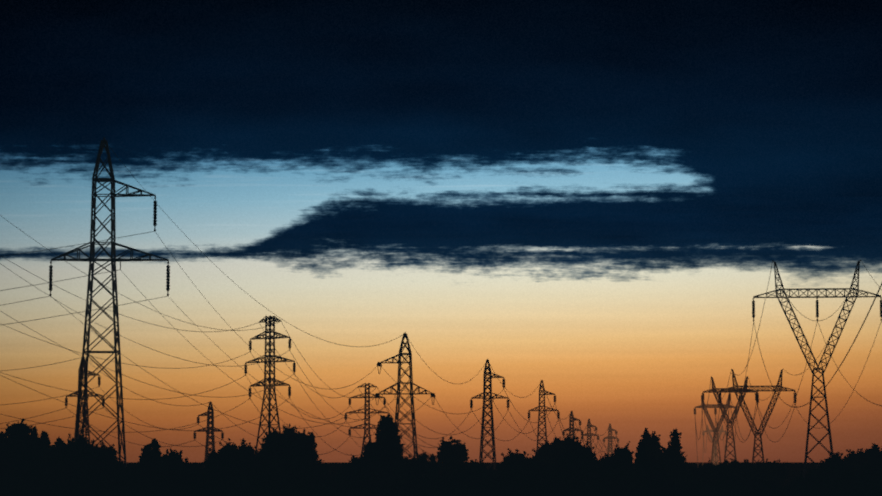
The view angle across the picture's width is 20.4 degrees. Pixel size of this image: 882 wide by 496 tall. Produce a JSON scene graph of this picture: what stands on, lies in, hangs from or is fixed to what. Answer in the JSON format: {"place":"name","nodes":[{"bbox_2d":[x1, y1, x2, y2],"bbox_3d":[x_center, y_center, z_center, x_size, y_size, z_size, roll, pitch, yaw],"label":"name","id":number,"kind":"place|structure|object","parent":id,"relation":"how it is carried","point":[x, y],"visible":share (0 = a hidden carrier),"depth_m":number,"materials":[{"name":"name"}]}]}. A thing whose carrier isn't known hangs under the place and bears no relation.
{"place":"outdoors","nodes":[
{"label":"outdoors","id":0,"kind":"place"},
{"bbox_2d":[0,0,881,461],"label":"sky","id":1,"kind":"structure","parent":0,"point":[593,201],"materials":[{"name":"blue"}]},
{"bbox_2d":[123,462,821,490],"bbox_3d":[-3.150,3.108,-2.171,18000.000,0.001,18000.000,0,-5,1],"label":"ground","id":2,"kind":"structure","parent":0,"point":[794,469],"depth_m":1624.43,"materials":[{"name":"black"}]},
{"bbox_2d":[65,358,104,444],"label":"pylon","id":3,"kind":"object","parent":2,"relation":"on","point":[86,431],"visible":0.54,"depth_m":581.12,"materials":[{"name":"metal"}]},
{"bbox_2d":[49,137,169,467],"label":"pylon","id":4,"kind":"object","parent":2,"relation":"on","point":[91,259],"visible":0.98,"depth_m":188.19,"materials":[{"name":"metal"}]},
{"bbox_2d":[193,401,223,460],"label":"pylon","id":5,"kind":"object","parent":2,"relation":"on","point":[208,427],"visible":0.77,"depth_m":719.66,"materials":[{"name":"metal"}]},
{"bbox_2d":[244,315,295,449],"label":"pylon","id":6,"kind":"object","parent":2,"relation":"on","point":[271,319],"visible":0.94,"depth_m":448.20,"materials":[{"name":"metal"}]},
{"bbox_2d":[345,383,389,454],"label":"pylon","id":7,"kind":"object","parent":2,"relation":"on","point":[365,409],"visible":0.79,"depth_m":666.88,"materials":[{"name":"metal"}]},
{"bbox_2d":[375,332,435,457],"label":"pylon","id":8,"kind":"object","parent":2,"relation":"on","point":[397,393],"visible":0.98,"depth_m":392.61,"materials":[{"name":"metal"}]},
{"bbox_2d":[0,415,881,495],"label":"tree line","id":9,"kind":"object","parent":2,"relation":"on","point":[359,482],"depth_m":137.84,"materials":[{"name":"black plant"}]},
{"bbox_2d":[0,145,881,465],"bbox_3d":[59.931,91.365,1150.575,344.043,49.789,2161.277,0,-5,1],"label":"conductors","id":10,"kind":"object","parent":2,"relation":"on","point":[364,377],"visible":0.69,"depth_m":385.99,"materials":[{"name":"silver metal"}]},
{"bbox_2d":[470,359,508,469],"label":"pylon","id":11,"kind":"object","parent":2,"relation":"on","point":[484,396],"visible":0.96,"depth_m":581.55,"materials":[{"name":"metal"}]},
{"bbox_2d":[528,380,559,451],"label":"pylon","id":12,"kind":"object","parent":2,"relation":"on","point":[544,413],"visible":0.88,"depth_m":775.17,"materials":[{"name":"metal"}]},
{"bbox_2d":[562,411,583,440],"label":"pylon","id":13,"kind":"object","parent":2,"relation":"on","point":[570,429],"visible":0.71,"depth_m":968.87,"materials":[{"name":"metal"}]},
{"bbox_2d":[581,419,598,449],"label":"pylon","id":14,"kind":"object","parent":2,"relation":"on","point":[590,434],"visible":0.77,"depth_m":1162.62,"materials":[{"name":"metal"}]},
{"bbox_2d":[603,423,618,456],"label":"pylon","id":15,"kind":"object","parent":2,"relation":"on","point":[610,438],"visible":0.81,"depth_m":1356.20,"materials":[{"name":"metal"}]},
{"bbox_2d":[702,425,726,463],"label":"pylon","id":16,"kind":"object","parent":2,"relation":"on","point":[721,430],"visible":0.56,"depth_m":2221.89,"materials":[{"name":"metal"}]},
{"bbox_2d":[694,395,736,464],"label":"pylon","id":17,"kind":"object","parent":2,"relation":"on","point":[726,405],"visible":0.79,"depth_m":1252.15,"materials":[{"name":"metal"}]},
{"bbox_2d":[702,376,756,462],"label":"pylon","id":18,"kind":"object","parent":2,"relation":"on","point":[712,390],"visible":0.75,"depth_m":918.24,"materials":[{"name":"metal"}]},
{"bbox_2d":[718,369,796,466],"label":"pylon","id":19,"kind":"object","parent":2,"relation":"on","point":[780,389],"visible":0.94,"depth_m":619.60,"materials":[{"name":"metal"}]},
{"bbox_2d":[752,259,881,476],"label":"pylon","id":20,"kind":"object","parent":2,"relation":"on","point":[856,293],"visible":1,"depth_m":364.62,"materials":[{"name":"metal"}]}
]}

